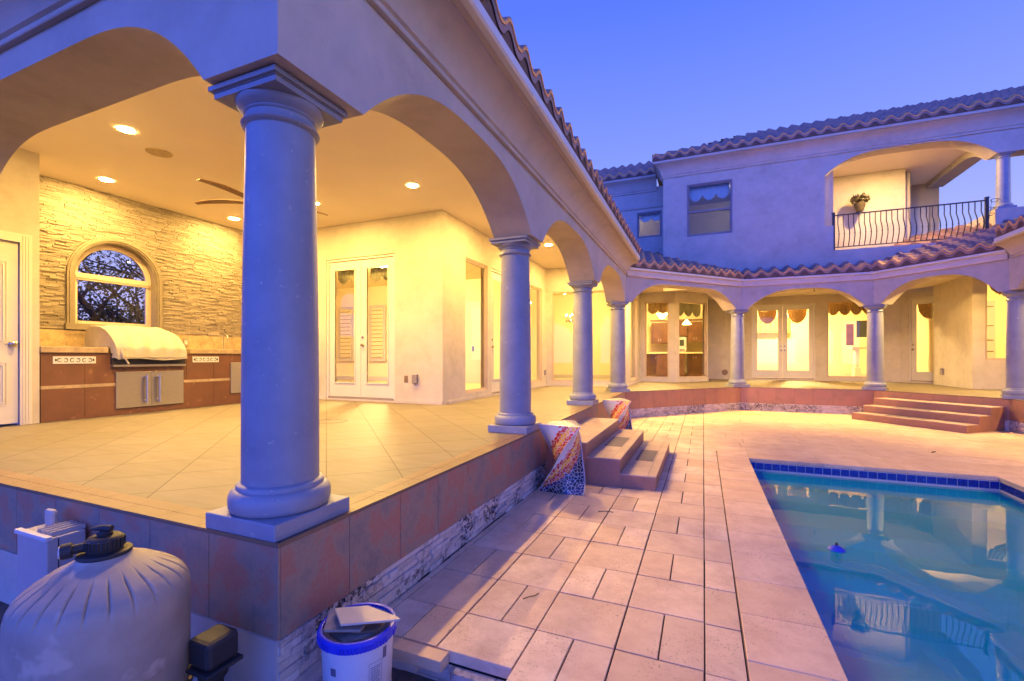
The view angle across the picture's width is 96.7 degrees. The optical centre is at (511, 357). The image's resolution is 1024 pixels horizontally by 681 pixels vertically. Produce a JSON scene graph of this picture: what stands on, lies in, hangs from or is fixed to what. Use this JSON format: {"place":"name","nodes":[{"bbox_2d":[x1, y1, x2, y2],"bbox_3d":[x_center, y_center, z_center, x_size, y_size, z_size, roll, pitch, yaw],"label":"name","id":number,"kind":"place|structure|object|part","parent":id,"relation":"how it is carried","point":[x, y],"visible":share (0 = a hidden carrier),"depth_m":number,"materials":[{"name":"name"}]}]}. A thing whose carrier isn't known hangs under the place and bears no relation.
{"place":"outdoors","nodes":[
{"label":"outdoors","id":0,"kind":"place"},
{"bbox_2d":[0,601,439,680],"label":"planter ground","id":1,"kind":"structure","parent":0,"point":[400,675],"depth_m":2.13,"materials":[{"name":"soil"}]},
{"bbox_2d":[14,508,85,595],"bbox_3d":[-2.511,1.152,2.398,0.529,0.684,0.204,0,0,23],"label":"control box","id":2,"kind":"object","parent":1,"relation":"on","point":[38,547],"visible":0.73,"depth_m":2.31,"materials":[{"name":"grey plastic"}]},
{"bbox_2d":[0,525,193,680],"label":"sand filter","id":3,"kind":"object","parent":1,"relation":"on","point":[108,603],"visible":0.99,"depth_m":1.49,"materials":[{"name":"beige plastic"}]},
{"bbox_2d":[186,624,243,680],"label":"valve actuator","id":4,"kind":"object","parent":1,"relation":"on","point":[214,655],"visible":0.94,"depth_m":1.70,"materials":[{"name":"black plastic"}]},
{"bbox_2d":[317,602,396,680],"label":"bucket","id":5,"kind":"object","parent":1,"relation":"on","point":[368,658],"visible":0.69,"depth_m":1.75,"materials":[{"name":"white plastic"}]},
{"bbox_2d":[329,623,373,642],"bbox_3d":[-0.623,1.103,1.838,0.145,0.030,0.170,0,0,44],"label":"tile offcut","id":6,"kind":"object","parent":5,"relation":"in","point":[345,637],"visible":0.39,"depth_m":1.80,"materials":[{"name":"grey tile"}]},
{"bbox_2d":[324,608,363,631],"bbox_3d":[-0.678,1.074,1.859,0.161,0.019,0.160,0,0,-9],"label":"tile offcut","id":7,"kind":"object","parent":6,"relation":"on","point":[332,624],"visible":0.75,"depth_m":1.81,"materials":[{"name":"beige tile"}]},
{"bbox_2d":[335,605,399,625],"bbox_3d":[-0.594,1.050,1.860,0.271,0.013,0.131,0,0,-11],"label":"tile offcut","id":8,"kind":"object","parent":7,"relation":"on","point":[356,615],"visible":1,"depth_m":1.84,"materials":[{"name":"beige tile"}]},
{"bbox_2d":[354,623,385,633],"bbox_3d":[-0.568,1.085,1.822,0.118,0.013,0.046,0,0,-7],"label":"tile offcut","id":9,"kind":"object","parent":5,"relation":"in","point":[373,627],"visible":0.91,"depth_m":1.81,"materials":[{"name":"tile"}]},
{"bbox_2d":[0,387,1023,680],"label":"terrace wall","id":10,"kind":"structure","parent":1,"relation":"on","point":[272,603],"depth_m":2.50,"materials":[{"name":"tile"}]},
{"bbox_2d":[0,379,1001,606],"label":"porch floor","id":11,"kind":"structure","parent":0,"point":[190,457],"depth_m":4.21,"materials":[{"name":"tile"}]},
{"bbox_2d":[39,329,240,422],"bbox_3d":[-5.238,0.204,7.202,0.916,1.148,3.613,0,0,23],"label":"outdoor kitchen","id":12,"kind":"object","parent":11,"relation":"on","point":[77,380],"visible":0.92,"depth_m":6.23,"materials":[{"name":"brown tile"}]},
{"bbox_2d":[116,371,151,408],"bbox_3d":[-5.182,0.445,6.265,0.087,0.490,0.425,0,0,23],"label":"access door","id":13,"kind":"structure","parent":12,"relation":"in","point":[133,389],"depth_m":6.26,"materials":[{"name":"metal"}]},
{"bbox_2d":[83,325,187,366],"bbox_3d":[-5.371,-0.164,6.551,0.855,0.587,0.924,0,0,23],"label":"covered grill","id":14,"kind":"object","parent":12,"relation":"on","point":[138,346],"visible":0.98,"depth_m":6.31,"materials":[{"name":"fabric"}]},
{"bbox_2d":[152,370,183,405],"bbox_3d":[-5.015,0.445,6.662,0.087,0.490,0.425,0,0,23],"label":"access door","id":15,"kind":"structure","parent":12,"relation":"in","point":[167,386],"depth_m":6.66,"materials":[{"name":"metal"}]},
{"bbox_2d":[183,339,187,345],"bbox_3d":[-5.486,-0.250,7.654,0.012,0.120,0.080,0,0,23],"label":"wall switch","id":16,"kind":"object","parent":12,"relation":"attached to","point":[185,342],"depth_m":7.65,"materials":[{"name":"plastic"}]},
{"bbox_2d":[230,362,240,392],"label":"access door","id":17,"kind":"structure","parent":12,"relation":"in","point":[235,367],"depth_m":7.63,"materials":[{"name":"metal"}]},
{"bbox_2d":[0,0,1023,541],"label":"house","id":18,"kind":"structure","parent":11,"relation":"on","point":[350,116],"depth_m":6.60,"materials":[{"name":"beige paint"}]},
{"bbox_2d":[0,240,17,423],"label":"panel door","id":19,"kind":"structure","parent":18,"relation":"in","point":[8,250],"depth_m":5.16,"materials":[{"name":"wood"}]},
{"bbox_2d":[97,177,115,182],"bbox_3d":[-5.492,-2.398,6.160,0.192,0.010,0.192,0,0,23],"label":"ceiling light","id":20,"kind":"object","parent":18,"relation":"attached to","point":[105,179],"visible":1,"depth_m":6.14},
{"bbox_2d":[75,245,150,326],"bbox_3d":[-5.989,-1.070,6.835,0.080,1.200,1.000,0,0,23],"label":"arched window","id":21,"kind":"structure","parent":18,"relation":"in","point":[146,284],"depth_m":6.91,"materials":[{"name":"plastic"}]},
{"bbox_2d":[114,125,137,133],"bbox_3d":[-4.074,-2.398,4.804,0.192,0.010,0.192,0,0,23],"label":"ceiling light","id":22,"kind":"object","parent":18,"relation":"attached to","point":[125,129],"visible":1,"depth_m":4.79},
{"bbox_2d":[145,147,172,157],"bbox_3d":[-4.143,-2.399,5.343,0.260,0.008,0.260,0,0,23],"label":"ceiling speaker","id":23,"kind":"object","parent":18,"relation":"attached to","point":[158,152],"visible":1,"depth_m":5.32,"materials":[{"name":"plastic"}]},
{"bbox_2d":[228,217,240,220],"bbox_3d":[-4.817,-2.398,7.894,0.192,0.010,0.192,0,0,23],"label":"ceiling light","id":24,"kind":"object","parent":18,"relation":"attached to","point":[234,218],"visible":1,"depth_m":7.87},
{"bbox_2d":[194,178,327,215],"bbox_3d":[-3.206,-2.136,5.740,1.572,0.533,1.538,0,0,23],"label":"ceiling fan","id":25,"kind":"object","parent":18,"relation":"hanging from","point":[225,188],"visible":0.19,"depth_m":5.57,"materials":[{"name":"brown wood"}]},
{"bbox_2d":[330,260,360,396],"bbox_3d":[-3.040,-0.515,8.309,0.726,2.460,0.057,0,0,23],"label":"french door","id":26,"kind":"structure","parent":18,"relation":"in","point":[349,389],"depth_m":8.26,"materials":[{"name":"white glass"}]},
{"bbox_2d":[338,270,353,283],"bbox_3d":[-3.003,-1.465,8.378,0.518,0.270,0.032,0,0,23],"label":"window valance","id":27,"kind":"object","parent":18,"relation":"attached to","point":[344,277],"depth_m":8.40,"materials":[{"name":"brown fabric"}]},
{"bbox_2d":[338,305,387,360],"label":"shutters","id":28,"kind":"object","parent":18,"relation":"hanging from","point":[377,332],"visible":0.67,"depth_m":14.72,"materials":[{"name":"wood"}]},
{"bbox_2d":[360,256,393,398],"bbox_3d":[-2.371,-0.515,8.004,0.726,2.460,0.100,0,0,23],"label":"french door","id":29,"kind":"structure","parent":18,"relation":"in","point":[372,390],"depth_m":8.02,"materials":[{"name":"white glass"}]},
{"bbox_2d":[370,267,387,282],"bbox_3d":[-2.316,-1.465,8.090,0.508,0.270,0.032,0,0,23],"label":"window valance","id":30,"kind":"object","parent":18,"relation":"attached to","point":[377,274],"depth_m":8.11,"materials":[{"name":"brown fabric"}]},
{"bbox_2d":[406,183,418,187],"bbox_3d":[-1.391,-2.398,6.367,0.192,0.010,0.192,0,0,23],"label":"ceiling light","id":31,"kind":"object","parent":18,"relation":"attached to","point":[412,185],"visible":1,"depth_m":6.35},
{"bbox_2d":[412,374,417,383],"bbox_3d":[-1.627,0.365,7.620,0.100,0.150,0.049,0,0,23],"label":"outlet box","id":32,"kind":"object","parent":18,"relation":"attached to","point":[414,378],"visible":1,"depth_m":7.60,"materials":[{"name":"grey plastic"}]},
{"bbox_2d":[466,301,480,382],"bbox_3d":[-0.991,-0.435,13.255,0.800,2.370,0.070,0,0,23],"label":"door","id":33,"kind":"structure","parent":18,"relation":"attached to","point":[473,342],"depth_m":13.29,"materials":[{"name":"wood"}]},
{"bbox_2d":[466,301,480,382],"bbox_3d":[-0.985,-0.435,13.269,0.800,2.370,0.040,0,0,23],"label":"door panel","id":34,"kind":"structure","parent":33,"relation":"in","point":[473,367],"depth_m":13.34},
{"bbox_2d":[466,258,486,392],"bbox_3d":[-0.705,-0.575,8.606,0.074,2.450,0.920,0,0,23],"label":"window","id":35,"kind":"structure","parent":18,"relation":"in","point":[470,261],"depth_m":8.99,"materials":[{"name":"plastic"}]},
{"bbox_2d":[492,272,500,391],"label":"glazed door","id":36,"kind":"structure","parent":18,"relation":"in","point":[495,382],"depth_m":9.34,"materials":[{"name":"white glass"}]},
{"bbox_2d":[530,285,541,382],"bbox_3d":[0.574,-0.575,11.648,0.074,2.450,0.920,0,0,23],"label":"window","id":37,"kind":"structure","parent":18,"relation":"in","point":[539,290],"depth_m":12.04,"materials":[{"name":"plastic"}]},
{"bbox_2d":[551,290,609,381],"bbox_3d":[1.989,-0.555,12.190,1.860,2.430,0.074,0,0,12],"label":"window","id":38,"kind":"structure","parent":18,"relation":"in","point":[602,291],"depth_m":12.34,"materials":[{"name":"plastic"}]},
{"bbox_2d":[631,299,636,379],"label":"window","id":39,"kind":"structure","parent":18,"relation":"in","point":[635,300],"depth_m":13.98,"materials":[{"name":"plastic"}]},
{"bbox_2d":[637,210,661,238],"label":"window","id":40,"kind":"structure","parent":18,"relation":"in","point":[659,211],"depth_m":13.88,"materials":[{"name":"grey glass"}]},
{"bbox_2d":[640,213,659,222],"bbox_3d":[4.289,-4.305,14.035,0.678,0.290,0.032,0,0,23],"label":"window valance","id":41,"kind":"object","parent":18,"relation":"attached to","point":[648,217],"depth_m":14.06,"materials":[{"name":"blue fabric"}]},
{"bbox_2d":[644,301,668,377],"bbox_3d":[4.594,-0.555,14.431,0.760,2.430,0.074,0,0,31],"label":"window frame","id":42,"kind":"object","parent":18,"relation":"in","point":[645,303],"depth_m":14.59,"materials":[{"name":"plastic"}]},
{"bbox_2d":[648,303,667,313],"bbox_3d":[4.668,-1.545,14.556,0.648,0.370,0.029,0,0,31],"label":"window valance","id":43,"kind":"object","parent":18,"relation":"attached to","point":[653,308],"depth_m":14.55,"materials":[{"name":"brown fabric"}]},
{"bbox_2d":[656,313,667,318],"bbox_3d":[5.343,-1.810,16.195,0.400,0.920,0.400,0,0,23],"label":"pendant lamp","id":44,"kind":"object","parent":18,"relation":"hanging from","point":[662,315],"visible":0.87,"depth_m":16.08,"materials":[{"name":"glass"}]},
{"bbox_2d":[647,319,702,375],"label":"kitchen cabinets","id":45,"kind":"object","parent":18,"relation":"on","point":[657,363],"visible":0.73,"depth_m":17.80,"materials":[{"name":"brown wood"}]},
{"bbox_2d":[679,337,685,351],"bbox_3d":[6.791,-0.500,18.103,0.270,0.600,0.360,0,0,23],"label":"wall oven","id":46,"kind":"object","parent":45,"relation":"in","point":[682,344],"depth_m":17.94,"materials":[{"name":"white metal"}]},
{"bbox_2d":[682,319,691,324],"bbox_3d":[5.953,-1.690,15.504,0.310,1.160,0.310,0,0,23],"label":"pendant lamp","id":47,"kind":"object","parent":18,"relation":"hanging from","point":[686,322],"visible":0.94,"depth_m":15.45,"materials":[{"name":"glass"}]},
{"bbox_2d":[679,303,700,317],"bbox_3d":[5.673,-1.505,14.646,1.156,0.450,0.030,0,0,-28],"label":"window valance","id":48,"kind":"object","parent":18,"relation":"attached to","point":[687,309],"depth_m":14.68,"materials":[{"name":"brown fabric"}]},
{"bbox_2d":[679,300,706,377],"bbox_3d":[5.741,-0.555,14.518,1.270,2.430,0.074,0,0,-28],"label":"window","id":49,"kind":"structure","parent":18,"relation":"in","point":[705,304],"depth_m":14.78,"materials":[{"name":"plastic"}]},
{"bbox_2d":[689,183,729,201],"bbox_3d":[5.455,-4.555,12.590,1.028,0.470,0.032,0,0,23],"label":"window valance","id":50,"kind":"object","parent":18,"relation":"attached to","point":[709,192],"depth_m":12.58,"materials":[{"name":"blue fabric"}]},
{"bbox_2d":[687,179,731,236],"bbox_3d":[5.387,-4.050,12.429,1.140,1.440,0.074,0,0,23],"label":"window","id":51,"kind":"structure","parent":18,"relation":"in","point":[729,180],"depth_m":12.41,"materials":[{"name":"grey glass"}]},
{"bbox_2d":[758,310,776,323],"bbox_3d":[8.780,-1.375,15.648,0.588,0.510,0.024,0,0,23],"label":"door swag","id":52,"kind":"object","parent":18,"relation":"attached to","point":[765,317],"depth_m":15.65,"materials":[{"name":"orange fabric"}]},
{"bbox_2d":[753,305,781,377],"bbox_3d":[8.744,-0.530,15.568,0.886,2.450,0.100,0,0,23],"label":"french door","id":53,"kind":"structure","parent":18,"relation":"in","point":[756,373],"depth_m":15.57,"materials":[{"name":"white wood"}]},
{"bbox_2d":[757,317,790,332],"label":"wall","id":54,"kind":"structure","parent":18,"relation":"hanging from","point":[772,327],"depth_m":18.89,"materials":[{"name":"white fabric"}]},
{"bbox_2d":[788,309,806,323],"bbox_3d":[9.596,-1.375,15.305,0.578,0.510,0.024,0,0,23],"label":"door swag","id":55,"kind":"object","parent":18,"relation":"attached to","point":[797,316],"depth_m":15.30,"materials":[{"name":"brown fabric"}]},
{"bbox_2d":[783,304,813,377],"bbox_3d":[9.568,-0.530,15.222,0.886,2.450,0.100,0,0,23],"label":"french door","id":56,"kind":"structure","parent":18,"relation":"in","point":[809,373],"depth_m":15.19,"materials":[{"name":"white wood"}]},
{"bbox_2d":[827,300,865,377],"bbox_3d":[10.950,-0.585,14.657,1.370,2.490,0.074,0,0,23],"label":"window","id":57,"kind":"structure","parent":18,"relation":"in","point":[828,302],"depth_m":14.88,"materials":[{"name":"plastic"}]},
{"bbox_2d":[829,302,866,315],"bbox_3d":[11.007,-1.565,14.790,1.258,0.450,0.032,0,0,23],"label":"window valance","id":58,"kind":"object","parent":18,"relation":"attached to","point":[844,308],"depth_m":14.84,"materials":[{"name":"brown fabric"}]},
{"bbox_2d":[846,324,853,345],"bbox_3d":[12.415,-0.825,16.721,0.230,0.790,0.050,0,0,23],"label":"picture","id":59,"kind":"object","parent":18,"relation":"attached to","point":[849,334],"visible":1,"depth_m":16.70,"materials":[{"name":"pink wood"}]},
{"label":"door","id":60,"kind":"part","parent":59,"relation":"part of","materials":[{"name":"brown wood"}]},
{"bbox_2d":[849,192,869,212],"bbox_3d":[9.467,-4.220,12.416,0.431,0.500,0.454,0,0,-17],"label":"potted plant","id":61,"kind":"object","parent":18,"relation":"attached to","point":[859,204],"visible":0.99,"depth_m":12.33,"materials":[{"name":"plant"}]},
{"bbox_2d":[856,320,866,336],"bbox_3d":[12.838,-1.025,16.477,0.600,0.610,0.050,0,0,23],"label":"picture","id":62,"kind":"object","parent":18,"relation":"attached to","point":[861,328],"visible":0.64,"depth_m":16.52},
{"bbox_2d":[831,196,989,249],"bbox_3d":[9.303,-3.120,10.717,2.945,0.939,0.160,0,0,23],"label":"balcony railing","id":63,"kind":"object","parent":18,"relation":"on","point":[985,216],"visible":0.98,"depth_m":10.68,"materials":[{"name":"metal"}]},
{"bbox_2d":[985,198,999,224],"bbox_3d":[10.654,-3.226,10.115,0.287,0.613,0.058,0,0,23],"label":"hanging ornament","id":64,"kind":"object","parent":63,"relation":"hanging from","point":[991,208],"visible":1,"depth_m":10.10,"materials":[{"name":"metal"}]},
{"bbox_2d":[910,207,928,236],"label":"balcony door","id":65,"kind":"structure","parent":18,"relation":"in","point":[917,210],"depth_m":13.43,"materials":[{"name":"metal"}]},
{"bbox_2d":[911,298,932,380],"bbox_3d":[12.361,-0.530,13.529,0.100,2.450,0.820,0,0,-22],"label":"glazed door","id":66,"kind":"structure","parent":18,"relation":"in","point":[928,376],"depth_m":13.81,"materials":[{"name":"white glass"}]},
{"bbox_2d":[917,303,931,318],"bbox_3d":[12.451,-1.375,13.555,0.023,0.510,0.616,0,0,-22],"label":"door swag","id":67,"kind":"object","parent":18,"relation":"attached to","point":[925,311],"depth_m":13.65,"materials":[{"name":"brown fabric"}]},
{"bbox_2d":[987,300,995,357],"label":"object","id":68,"kind":"structure","parent":18,"relation":"attached to","point":[991,329],"depth_m":14.22,"materials":[{"name":"wood"}]},
{"bbox_2d":[987,300,995,357],"bbox_3d":[14.394,-0.510,14.500,1.500,2.520,0.050,0,0,23],"label":"window pane","id":69,"kind":"structure","parent":68,"relation":"in","point":[991,311],"depth_m":14.22,"materials":[{"name":"glass"}]},
{"bbox_2d":[985,283,1005,359],"bbox_3d":[12.217,-0.912,10.870,1.420,1.975,0.074,0,0,23],"label":"window","id":70,"kind":"structure","parent":18,"relation":"in","point":[986,358],"depth_m":11.11,"materials":[{"name":"plastic"}]},
{"bbox_2d":[77,0,1023,322],"label":"sky","id":71,"kind":"structure","parent":0,"point":[634,80],"materials":[{"name":"blue"}]},
{"bbox_2d":[431,413,1022,680],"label":"mortar bed","id":72,"kind":"object","parent":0,"point":[504,679],"visible":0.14,"depth_m":2.66,"materials":[{"name":"grey concrete"}]},
{"bbox_2d":[392,659,502,680],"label":"patio edge wall","id":73,"kind":"structure","parent":72,"relation":"on","point":[449,672],"depth_m":2.09,"materials":[{"name":"stone"}]},
{"bbox_2d":[389,413,746,680],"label":"patio pavers","id":74,"kind":"object","parent":72,"relation":"on","point":[534,529],"visible":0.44,"depth_m":2.68,"materials":[{"name":"beige stone"}]},
{"bbox_2d":[538,420,584,495],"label":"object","id":75,"kind":"object","parent":74,"relation":"on","point":[566,475],"visible":1,"depth_m":4.60,"materials":[{"name":"tile"}]},
{"bbox_2d":[547,417,669,490],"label":"porch steps","id":76,"kind":"structure","parent":74,"relation":"on","point":[614,455],"depth_m":5.21,"materials":[{"name":"brown ceramic"}]},
{"bbox_2d":[602,398,632,429],"bbox_3d":[1.742,1.015,7.387,0.497,0.720,0.477,0,0,23],"label":"mosaic stool","id":77,"kind":"object","parent":74,"relation":"on","point":[616,408],"visible":0.59,"depth_m":7.25,"materials":[{"name":"tile"}]},
{"bbox_2d":[704,410,1023,472],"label":"patio slabs","id":78,"kind":"structure","parent":72,"relation":"on","point":[834,436],"depth_m":7.50,"materials":[{"name":"stone"}]},
{"bbox_2d":[852,398,1004,432],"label":"porch steps","id":79,"kind":"structure","parent":78,"relation":"on","point":[959,417],"depth_m":8.96,"materials":[{"name":"brown ceramic"}]},
{"bbox_2d":[717,450,1023,680],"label":"pool coping","id":80,"kind":"object","parent":72,"relation":"on","point":[783,626],"visible":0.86,"depth_m":2.84,"materials":[{"name":"stone"}]},
{"bbox_2d":[739,453,1023,680],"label":"coping grout","id":81,"kind":"object","parent":80,"relation":"on","point":[1011,483],"visible":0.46,"depth_m":4.89,"materials":[{"name":"concrete"}]},
{"bbox_2d":[716,450,749,680],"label":"grout line","id":82,"kind":"object","parent":81,"relation":"on","point":[736,589],"visible":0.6,"depth_m":2.57,"materials":[{"name":"concrete"}]},
{"bbox_2d":[849,346,865,375],"bbox_3d":[13.168,0.180,16.681,1.250,1.140,0.440,0,0,23],"label":"fireplace mantel","id":83,"kind":"object","parent":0,"point":[855,369],"visible":0.68,"depth_m":16.73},
{"label":"ground","id":84,"kind":"structure","parent":0,"visible":0},
{"bbox_2d":[77,250,143,323],"bbox_3d":[-9.104,-0.865,10.266,5.269,6.220,6.080,0,0,23],"label":"leafy tree","id":85,"kind":"object","parent":84,"relation":"on","point":[99,313],"visible":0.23,"depth_m":9.84,"materials":[{"name":"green plant"}]},
{"bbox_2d":[755,473,1023,680],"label":"pool basin","id":86,"kind":"object","parent":84,"relation":"in","point":[921,584],"visible":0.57,"depth_m":4.59,"materials":[{"name":"paint"}]},
{"bbox_2d":[754,462,1023,504],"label":"waterline grout","id":87,"kind":"object","parent":86,"relation":"attached to","point":[916,484],"visible":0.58,"depth_m":5.57,"materials":[{"name":"blue tile"}]},
{"bbox_2d":[750,462,1023,499],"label":"waterline tiles","id":88,"kind":"object","parent":87,"relation":"attached to","point":[931,480],"visible":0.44,"depth_m":5.57,"materials":[{"name":"blue tile"}]},
{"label":"pool water","id":89,"kind":"structure","parent":86,"relation":"in","visible":0},
{"bbox_2d":[827,542,845,563],"bbox_3d":[2.589,1.555,3.630,0.120,0.160,0.118,0,0,23],"label":"pool floater","id":90,"kind":"object","parent":89,"relation":"on","point":[837,551],"visible":1,"depth_m":3.60,"materials":[{"name":"blue plastic"}]}
]}

